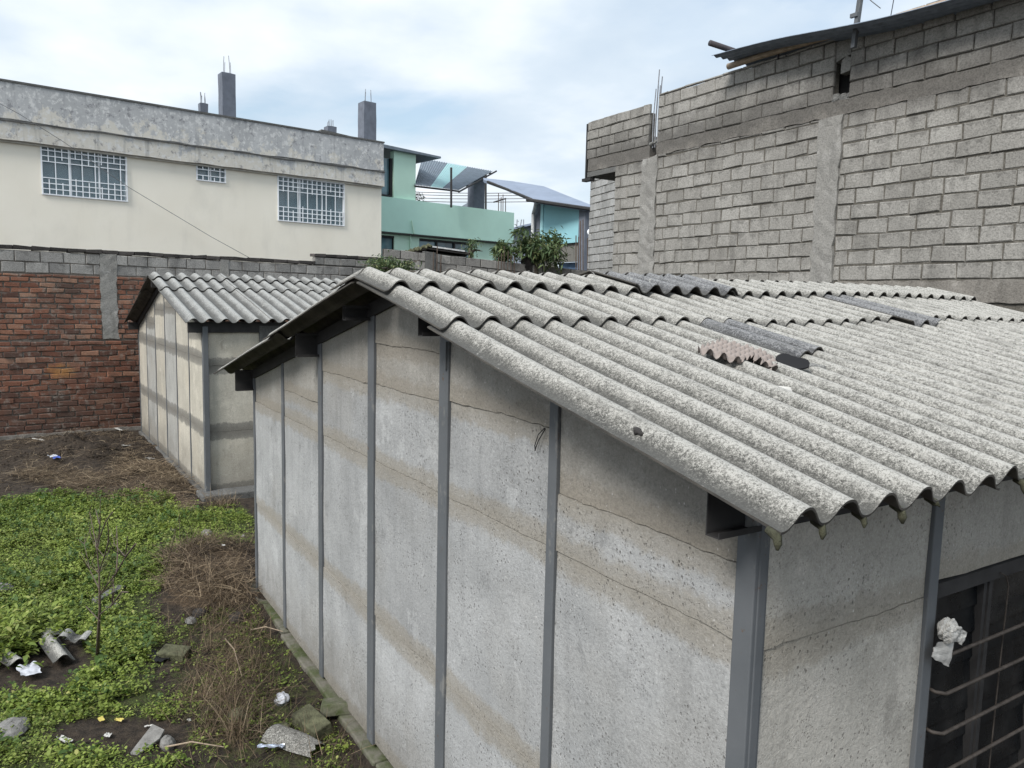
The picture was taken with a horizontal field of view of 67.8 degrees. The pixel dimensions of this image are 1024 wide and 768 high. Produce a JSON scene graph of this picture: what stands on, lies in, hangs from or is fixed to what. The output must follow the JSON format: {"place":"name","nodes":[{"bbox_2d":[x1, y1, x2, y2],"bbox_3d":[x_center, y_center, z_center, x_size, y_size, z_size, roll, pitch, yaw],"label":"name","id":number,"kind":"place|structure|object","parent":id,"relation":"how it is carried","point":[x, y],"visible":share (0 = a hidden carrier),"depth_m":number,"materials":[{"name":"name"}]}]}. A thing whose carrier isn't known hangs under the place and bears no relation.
{"place":"outdoors","nodes":[
{"label":"outdoors","id":0,"kind":"place"},
{"bbox_2d":[0,430,375,767],"bbox_3d":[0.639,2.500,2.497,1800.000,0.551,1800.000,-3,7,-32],"label":"ground","id":1,"kind":"structure","parent":0,"point":[129,731],"depth_m":6.10,"materials":[{"name":"soil"}]},
{"bbox_2d":[0,582,14,596],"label":"stone","id":2,"kind":"object","parent":1,"relation":"on","point":[10,585],"visible":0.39,"depth_m":7.46,"materials":[{"name":"grey stone"}]},
{"bbox_2d":[0,649,27,666],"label":"roof shard","id":3,"kind":"object","parent":1,"relation":"on","point":[12,660],"visible":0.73,"depth_m":5.98,"materials":[{"name":"grey concrete"}]},
{"bbox_2d":[0,716,29,740],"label":"stone","id":4,"kind":"object","parent":1,"relation":"on","point":[5,724],"visible":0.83,"depth_m":5.12,"materials":[{"name":"grey stone"}]},
{"bbox_2d":[16,661,41,675],"bbox_3d":[-3.731,2.202,5.885,0.146,0.031,0.208,-5,9,-45],"label":"plastic scrap","id":5,"kind":"object","parent":1,"relation":"on","point":[31,668],"visible":1,"depth_m":5.88,"materials":[{"name":"white plastic"}]},
{"bbox_2d":[0,592,74,668],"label":"leafy weeds","id":6,"kind":"object","parent":1,"relation":"on","point":[20,631],"visible":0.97,"depth_m":6.37,"materials":[{"name":"green plant"}]},
{"bbox_2d":[41,626,60,634],"bbox_3d":[-3.944,2.115,6.517,0.189,0.032,0.152,5,7,31],"label":"paper scrap","id":7,"kind":"object","parent":6,"relation":"on","point":[54,633],"visible":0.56,"depth_m":6.49,"materials":[{"name":"white paper"}]},
{"bbox_2d":[37,632,74,662],"bbox_3d":[-3.756,2.166,6.261,0.159,0.095,0.504,-5,9,-45],"label":"roof shard","id":8,"kind":"object","parent":1,"relation":"on","point":[55,649],"visible":0.93,"depth_m":6.21,"materials":[{"name":"grey concrete"}]},
{"bbox_2d":[57,629,91,642],"bbox_3d":[-3.687,2.117,6.398,0.269,0.087,0.123,1,6,1],"label":"roof shard","id":9,"kind":"object","parent":8,"relation":"on","point":[73,637],"visible":0.99,"depth_m":6.39,"materials":[{"name":"grey concrete"}]},
{"bbox_2d":[57,735,72,742],"bbox_3d":[-2.958,2.347,5.036,0.130,0.016,0.045,5,7,29],"label":"paper scrap","id":10,"kind":"object","parent":1,"relation":"on","point":[61,739],"visible":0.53,"depth_m":5.03,"materials":[{"name":"white paper"}]},
{"bbox_2d":[58,423,96,442],"bbox_3d":[-7.727,0.907,13.577,0.662,0.539,0.746,-3,7,-32],"label":"straw tuft","id":11,"kind":"object","parent":1,"relation":"on","point":[78,433],"visible":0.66,"depth_m":13.55,"materials":[{"name":"brown plant"}]},
{"bbox_2d":[78,498,136,655],"bbox_3d":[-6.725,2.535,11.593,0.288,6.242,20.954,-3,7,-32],"label":"bare sapling","id":12,"kind":"object","parent":1,"relation":"on","point":[100,591],"visible":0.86,"depth_m":5.39,"materials":[{"name":"brown plant"}]},
{"bbox_2d":[92,585,125,603],"bbox_3d":[-3.948,2.061,7.466,0.112,0.058,0.368,2,6,10],"label":"concrete piece","id":13,"kind":"object","parent":1,"relation":"on","point":[118,587],"visible":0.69,"depth_m":7.47,"materials":[{"name":"grey concrete"}]},
{"bbox_2d":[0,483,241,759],"bbox_3d":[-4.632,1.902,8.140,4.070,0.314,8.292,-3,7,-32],"label":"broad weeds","id":14,"kind":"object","parent":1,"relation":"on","point":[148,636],"visible":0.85,"depth_m":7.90,"materials":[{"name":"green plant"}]},
{"bbox_2d":[0,425,254,613],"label":"cut straw","id":15,"kind":"object","parent":1,"relation":"on","point":[34,469],"visible":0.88,"depth_m":11.89,"materials":[{"name":"plant"}]},
{"bbox_2d":[47,454,60,458],"bbox_3d":[-7.550,1.191,12.549,0.309,0.032,0.129,6,8,40],"label":"snack wrapper","id":16,"kind":"object","parent":15,"relation":"on","point":[55,456],"visible":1,"depth_m":12.54,"materials":[{"name":"white plastic"}]},
{"bbox_2d":[130,724,164,754],"bbox_3d":[-2.384,2.348,4.988,0.128,0.119,0.210,4,7,21],"label":"roof shard","id":17,"kind":"object","parent":1,"relation":"on","point":[150,736],"visible":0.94,"depth_m":5.00,"materials":[{"name":"grey concrete"}]},
{"bbox_2d":[146,648,168,661],"bbox_3d":[-2.949,2.224,6.267,0.322,0.025,0.108,6,7,35],"label":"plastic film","id":18,"kind":"object","parent":1,"relation":"on","point":[157,658],"visible":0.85,"depth_m":6.21,"materials":[{"name":"grey plastic"}]},
{"bbox_2d":[160,735,175,750],"bbox_3d":[-2.260,2.359,4.998,0.100,0.113,0.116,-3,7,-32],"label":"stone","id":19,"kind":"object","parent":1,"relation":"on","point":[166,740],"visible":0.92,"depth_m":4.97,"materials":[{"name":"grey stone"}]},
{"bbox_2d":[164,512,180,575],"bbox_3d":[-3.284,1.587,7.358,0.024,1.039,1.270,-3,7,-32],"label":"dead stem","id":20,"kind":"object","parent":1,"relation":"on","point":[172,545],"visible":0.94,"depth_m":7.30,"materials":[{"name":"brown plant"}]},
{"bbox_2d":[157,644,191,661],"bbox_3d":[-2.788,2.220,6.288,0.252,0.088,0.152,2,6,7],"label":"concrete piece","id":21,"kind":"object","parent":1,"relation":"on","point":[169,651],"visible":0.8,"depth_m":6.25,"materials":[{"name":"concrete"}]},
{"bbox_2d":[0,486,354,767],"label":"leafy weeds","id":22,"kind":"object","parent":1,"relation":"on","point":[90,673],"visible":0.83,"depth_m":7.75,"materials":[{"name":"green plant"}]},
{"bbox_2d":[0,430,355,767],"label":"soil clods","id":23,"kind":"object","parent":1,"relation":"on","point":[212,759],"visible":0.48,"depth_m":11.21,"materials":[{"name":"brown soil"}]},
{"bbox_2d":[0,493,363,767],"bbox_3d":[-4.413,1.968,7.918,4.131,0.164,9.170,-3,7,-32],"label":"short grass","id":24,"kind":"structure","parent":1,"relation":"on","point":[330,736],"depth_m":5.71,"materials":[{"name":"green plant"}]},
{"bbox_2d":[0,244,379,439],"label":"brick wall","id":25,"kind":"structure","parent":1,"relation":"on","point":[69,352],"depth_m":15.73,"materials":[{"name":"brick"}]},
{"bbox_2d":[185,616,196,624],"bbox_3d":[-2.928,2.163,6.948,0.124,0.078,0.105,5,7,34],"label":"stone","id":26,"kind":"object","parent":1,"relation":"on","point":[188,620],"visible":0.92,"depth_m":6.91,"materials":[{"name":"grey stone"}]},
{"bbox_2d":[165,741,223,746],"bbox_3d":[-2.060,2.345,4.944,0.390,0.048,0.020,1,6,2],"label":"stick","id":27,"kind":"object","parent":1,"relation":"on","point":[192,742],"visible":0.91,"depth_m":4.94,"materials":[{"name":"brown wood"}]},
{"bbox_2d":[192,608,207,619],"bbox_3d":[-2.890,2.128,7.058,0.142,0.108,0.171,-3,7,-32],"label":"stone","id":28,"kind":"object","parent":1,"relation":"on","point":[200,610],"visible":0.71,"depth_m":7.01,"materials":[{"name":"grey stone"}]},
{"bbox_2d":[138,519,262,615],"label":"dry stalks","id":29,"kind":"object","parent":1,"relation":"on","point":[196,553],"visible":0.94,"depth_m":7.81,"materials":[{"name":"plant"}]},
{"bbox_2d":[194,591,241,631],"bbox_3d":[-2.596,2.036,6.855,0.451,0.338,0.866,-3,7,-32],"label":"straw tuft","id":30,"kind":"object","parent":1,"relation":"on","point":[219,616],"visible":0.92,"depth_m":6.87,"materials":[{"name":"brown plant"}]},
{"bbox_2d":[199,488,240,509],"bbox_3d":[-4.126,1.590,10.702,0.755,0.335,0.792,2,6,3],"label":"straw tuft","id":31,"kind":"object","parent":1,"relation":"on","point":[223,502],"visible":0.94,"depth_m":10.74,"materials":[{"name":"brown plant"}]},
{"bbox_2d":[184,642,275,709],"bbox_3d":[-2.041,2.169,5.600,0.681,0.369,0.711,0,6,-14],"label":"straw tuft","id":32,"kind":"object","parent":1,"relation":"on","point":[225,678],"visible":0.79,"depth_m":5.59,"materials":[{"name":"brown plant"}]},
{"bbox_2d":[180,685,285,756],"bbox_3d":[-1.864,2.226,5.142,0.745,0.353,0.726,-3,7,-32],"label":"straw tuft","id":33,"kind":"object","parent":1,"relation":"on","point":[240,722],"visible":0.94,"depth_m":5.13,"materials":[{"name":"brown plant"}]},
{"bbox_2d":[225,638,241,675],"bbox_3d":[-2.266,2.215,6.217,0.028,0.049,0.777,-2,7,-30],"label":"stick","id":34,"kind":"object","parent":1,"relation":"on","point":[235,653],"visible":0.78,"depth_m":6.26,"materials":[{"name":"brown wood"}]},
{"bbox_2d":[124,272,343,501],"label":"panel house","id":35,"kind":"structure","parent":1,"relation":"on","point":[196,413],"depth_m":12.01,"materials":[{"name":"concrete"}]},
{"bbox_2d":[229,611,244,624],"bbox_3d":[-2.520,2.152,6.967,0.147,0.119,0.190,-3,7,-32],"label":"stone","id":36,"kind":"object","parent":1,"relation":"on","point":[232,614],"visible":0.61,"depth_m":6.92,"materials":[{"name":"grey stone"}]},
{"bbox_2d":[228,707,246,724],"bbox_3d":[-1.914,2.332,5.331,0.132,0.114,0.173,-3,7,-32],"label":"stone","id":37,"kind":"object","parent":1,"relation":"on","point":[240,711],"visible":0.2,"depth_m":5.30,"materials":[{"name":"grey stone"}]},
{"bbox_2d":[113,579,374,767],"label":"dry stalks","id":38,"kind":"object","parent":1,"relation":"on","point":[209,680],"visible":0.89,"depth_m":5.71,"materials":[{"name":"plant"}]},
{"bbox_2d":[253,626,282,631],"bbox_3d":[-2.147,2.157,6.678,0.330,0.056,0.024,3,6,17],"label":"stick","id":39,"kind":"object","parent":1,"relation":"on","point":[267,627],"visible":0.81,"depth_m":6.68,"materials":[{"name":"brown wood"}]},
{"bbox_2d":[257,743,284,747],"bbox_3d":[-1.559,2.340,4.927,0.180,0.011,0.037,1,6,-3],"label":"foil strip","id":40,"kind":"object","parent":1,"relation":"on","point":[268,745],"visible":1,"depth_m":4.93,"materials":[{"name":"silver metal"}]},
{"bbox_2d":[274,691,289,705],"bbox_3d":[-1.681,2.311,5.574,0.115,0.103,0.128,-3,7,-32],"label":"plastic bag","id":41,"kind":"object","parent":1,"relation":"on","point":[284,701],"visible":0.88,"depth_m":5.54,"materials":[{"name":"plastic"}]},
{"bbox_2d":[279,722,290,727],"bbox_3d":[-1.568,2.364,5.230,0.112,0.077,0.092,6,8,37],"label":"stone","id":42,"kind":"object","parent":1,"relation":"on","point":[284,724],"visible":0.35,"depth_m":5.23,"materials":[{"name":"grey stone"}]},
{"bbox_2d":[261,724,324,757],"bbox_3d":[-1.433,2.340,5.021,0.411,0.062,0.192,4,7,26],"label":"roof shard","id":43,"kind":"object","parent":1,"relation":"on","point":[290,741],"visible":0.96,"depth_m":4.99,"materials":[{"name":"grey concrete"}]},
{"bbox_2d":[292,704,332,740],"bbox_3d":[-1.363,2.319,5.212,0.156,0.118,0.328,-5,9,-44],"label":"concrete piece","id":44,"kind":"object","parent":1,"relation":"on","point":[317,718],"visible":0.79,"depth_m":5.16,"materials":[{"name":"concrete"}]},
{"bbox_2d":[320,697,350,716],"bbox_3d":[-1.243,2.294,5.410,0.234,0.112,0.164,0,6,-12],"label":"concrete piece","id":45,"kind":"object","parent":1,"relation":"on","point":[339,705],"visible":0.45,"depth_m":5.34,"materials":[{"name":"grey concrete"}]},
{"bbox_2d":[358,250,421,272],"bbox_3d":[-2.930,-1.019,17.750,1.450,4.114,1.881,-3,7,-32],"label":"flowering shrub","id":46,"kind":"object","parent":1,"relation":"on","point":[388,265],"visible":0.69,"depth_m":17.22,"materials":[{"name":"green plant"}]},
{"bbox_2d":[382,246,584,274],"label":"block wall","id":47,"kind":"structure","parent":1,"relation":"on","point":[435,262],"depth_m":19.07,"materials":[{"name":"concrete"}]},
{"bbox_2d":[489,238,512,261],"bbox_3d":[-0.377,-1.496,20.146,0.756,4.666,0.698,4,7,27],"label":"broadleaf tree","id":48,"kind":"object","parent":1,"relation":"on","point":[496,249],"visible":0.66,"depth_m":19.84,"materials":[{"name":"green plant"}]},
{"bbox_2d":[509,219,530,262],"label":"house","id":49,"kind":"structure","parent":1,"relation":"on","point":[527,226],"depth_m":44.04,"materials":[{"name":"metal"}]},
{"bbox_2d":[500,221,573,274],"bbox_3d":[0.613,-1.650,19.895,1.862,5.071,1.514,3,6,19],"label":"broadleaf tree","id":50,"kind":"object","parent":1,"relation":"on","point":[548,252],"visible":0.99,"depth_m":19.55,"materials":[{"name":"green plant"}]},
{"bbox_2d":[587,178,615,274],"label":"wall","id":51,"kind":"structure","parent":1,"relation":"on","point":[601,222],"depth_m":20.67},
{"bbox_2d":[213,267,1023,767],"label":"panel house","id":52,"kind":"structure","parent":1,"relation":"on","point":[493,529],"depth_m":3.14,"materials":[{"name":"concrete"}]},
{"bbox_2d":[633,427,643,435],"bbox_3d":[0.394,0.144,2.299,0.070,0.032,0.073,2,6,9],"label":"moss ball","id":53,"kind":"object","parent":52,"relation":"on","point":[636,430],"visible":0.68,"depth_m":2.28,"materials":[{"name":"black plant"}]},
{"bbox_2d":[698,338,777,370],"bbox_3d":[1.022,-0.120,3.371,0.322,0.152,0.322,5,7,33],"label":"egg tray","id":54,"kind":"object","parent":52,"relation":"on","point":[732,351],"visible":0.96,"depth_m":3.34,"materials":[{"name":"beige cardboard"}]},
{"bbox_2d":[776,353,809,369],"bbox_3d":[1.226,-0.096,3.336,0.148,0.071,0.063,6,8,38],"label":"rubber scrap","id":55,"kind":"object","parent":52,"relation":"on","point":[793,361],"visible":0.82,"depth_m":3.34,"materials":[{"name":"black plastic"}]},
{"bbox_2d":[809,363,826,368],"bbox_3d":[1.331,-0.085,3.378,0.119,0.032,0.024,3,6,12],"label":"sheet chip","id":56,"kind":"object","parent":52,"relation":"on","point":[816,365],"visible":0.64,"depth_m":3.37,"materials":[{"name":"grey concrete"}]},
{"bbox_2d":[931,617,966,666],"bbox_3d":[1.572,0.934,2.751,0.218,0.192,0.067,-3,7,-32],"label":"paper rag","id":57,"kind":"object","parent":52,"relation":"hanging from","point":[950,632],"visible":1,"depth_m":2.73,"materials":[{"name":"white paper"}]},
{"bbox_2d":[923,555,1023,767],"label":"window","id":58,"kind":"structure","parent":52,"relation":"in","point":[975,712],"depth_m":3.03,"materials":[{"name":"metal"}]},
{"bbox_2d":[582,0,1023,311],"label":"block building","id":59,"kind":"structure","parent":1,"relation":"on","point":[886,150],"depth_m":10.72,"materials":[{"name":"concrete"}]},
{"bbox_2d":[0,56,384,264],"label":"cream house","id":60,"kind":"structure","parent":0,"point":[249,188],"depth_m":22.49,"materials":[{"name":"paint"}]},
{"bbox_2d":[40,146,127,201],"bbox_3d":[-11.778,-5.799,21.016,2.105,1.335,0.138,-3,8,-38],"label":"window","id":61,"kind":"structure","parent":60,"relation":"in","point":[66,173],"depth_m":21.01,"materials":[{"name":"white paint"}]},
{"bbox_2d":[1,104,247,256],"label":"cable","id":62,"kind":"object","parent":60,"relation":"attached to","point":[120,181],"visible":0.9,"depth_m":21.27,"materials":[{"name":"black rubber"}]},
{"bbox_2d":[196,166,225,183],"bbox_3d":[-9.111,-6.364,23.038,0.873,0.501,0.138,-3,8,-38],"label":"window","id":63,"kind":"structure","parent":60,"relation":"in","point":[207,174],"depth_m":23.06,"materials":[{"name":"white paint"}]},
{"bbox_2d":[277,176,344,225],"bbox_3d":[-6.597,-5.995,25.057,2.316,1.425,0.138,-3,8,-38],"label":"window","id":64,"kind":"structure","parent":60,"relation":"in","point":[299,200],"depth_m":25.06,"materials":[{"name":"white paint"}]},
{"bbox_2d":[405,243,467,256],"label":"shed","id":65,"kind":"structure","parent":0,"point":[428,247],"depth_m":20.19,"materials":[{"name":"metal"}]},
{"bbox_2d":[381,144,513,261],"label":"mint house","id":66,"kind":"structure","parent":0,"point":[408,221],"depth_m":30.03,"materials":[{"name":"paint"}]},
{"bbox_2d":[381,158,392,196],"bbox_3d":[-4.980,-7.716,28.276,1.177,1.418,0.160,-4,8,-41],"label":"window","id":67,"kind":"structure","parent":66,"relation":"in","point":[386,191],"depth_m":28.56,"materials":[{"name":"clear glass"}]},
{"bbox_2d":[381,235,393,256],"bbox_3d":[-4.912,-3.512,28.881,1.016,4.197,0.110,-4,8,-41],"label":"window","id":68,"kind":"structure","parent":66,"relation":"in","point":[387,242],"depth_m":28.84,"materials":[{"name":"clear glass"}]},
{"bbox_2d":[415,192,423,200],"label":"potted plant","id":69,"kind":"object","parent":66,"relation":"on","point":[420,196],"visible":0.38,"depth_m":30.00,"materials":[{"name":"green plant"}]},
{"bbox_2d":[419,238,471,257],"bbox_3d":[-2.716,-3.670,30.819,2.721,4.197,0.110,-4,8,-41],"label":"window","id":70,"kind":"structure","parent":66,"relation":"in","point":[440,243],"depth_m":30.63,"materials":[{"name":"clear glass"}]},
{"bbox_2d":[418,192,497,193],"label":"overhead wire","id":71,"kind":"object","parent":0,"point":[442,192],"visible":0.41,"depth_m":59.98,"materials":[{"name":"black metal"}]},
{"bbox_2d":[419,194,516,195],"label":"overhead wire","id":72,"kind":"object","parent":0,"point":[467,195],"visible":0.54,"depth_m":59.98,"materials":[{"name":"black metal"}]},
{"bbox_2d":[0,0,936,267],"label":"sky","id":73,"kind":"structure","parent":0,"point":[513,88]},
{"bbox_2d":[458,237,483,257],"bbox_3d":[-1.368,-2.198,24.674,0.809,5.048,0.766,7,9,44],"label":"flowering shrub","id":74,"kind":"object","parent":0,"point":[470,250],"visible":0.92,"depth_m":24.44,"materials":[{"name":"green plant"}]},
{"bbox_2d":[426,198,523,198],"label":"overhead wire","id":75,"kind":"object","parent":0,"point":[463,198],"visible":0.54,"depth_m":59.98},
{"bbox_2d":[425,201,526,202],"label":"overhead wire","id":76,"kind":"object","parent":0,"point":[484,202],"visible":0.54,"depth_m":59.98,"materials":[{"name":"black metal"}]},
{"bbox_2d":[483,178,589,270],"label":"turquoise house","id":77,"kind":"structure","parent":0,"point":[552,209],"depth_m":26.07,"materials":[{"name":"paint"}]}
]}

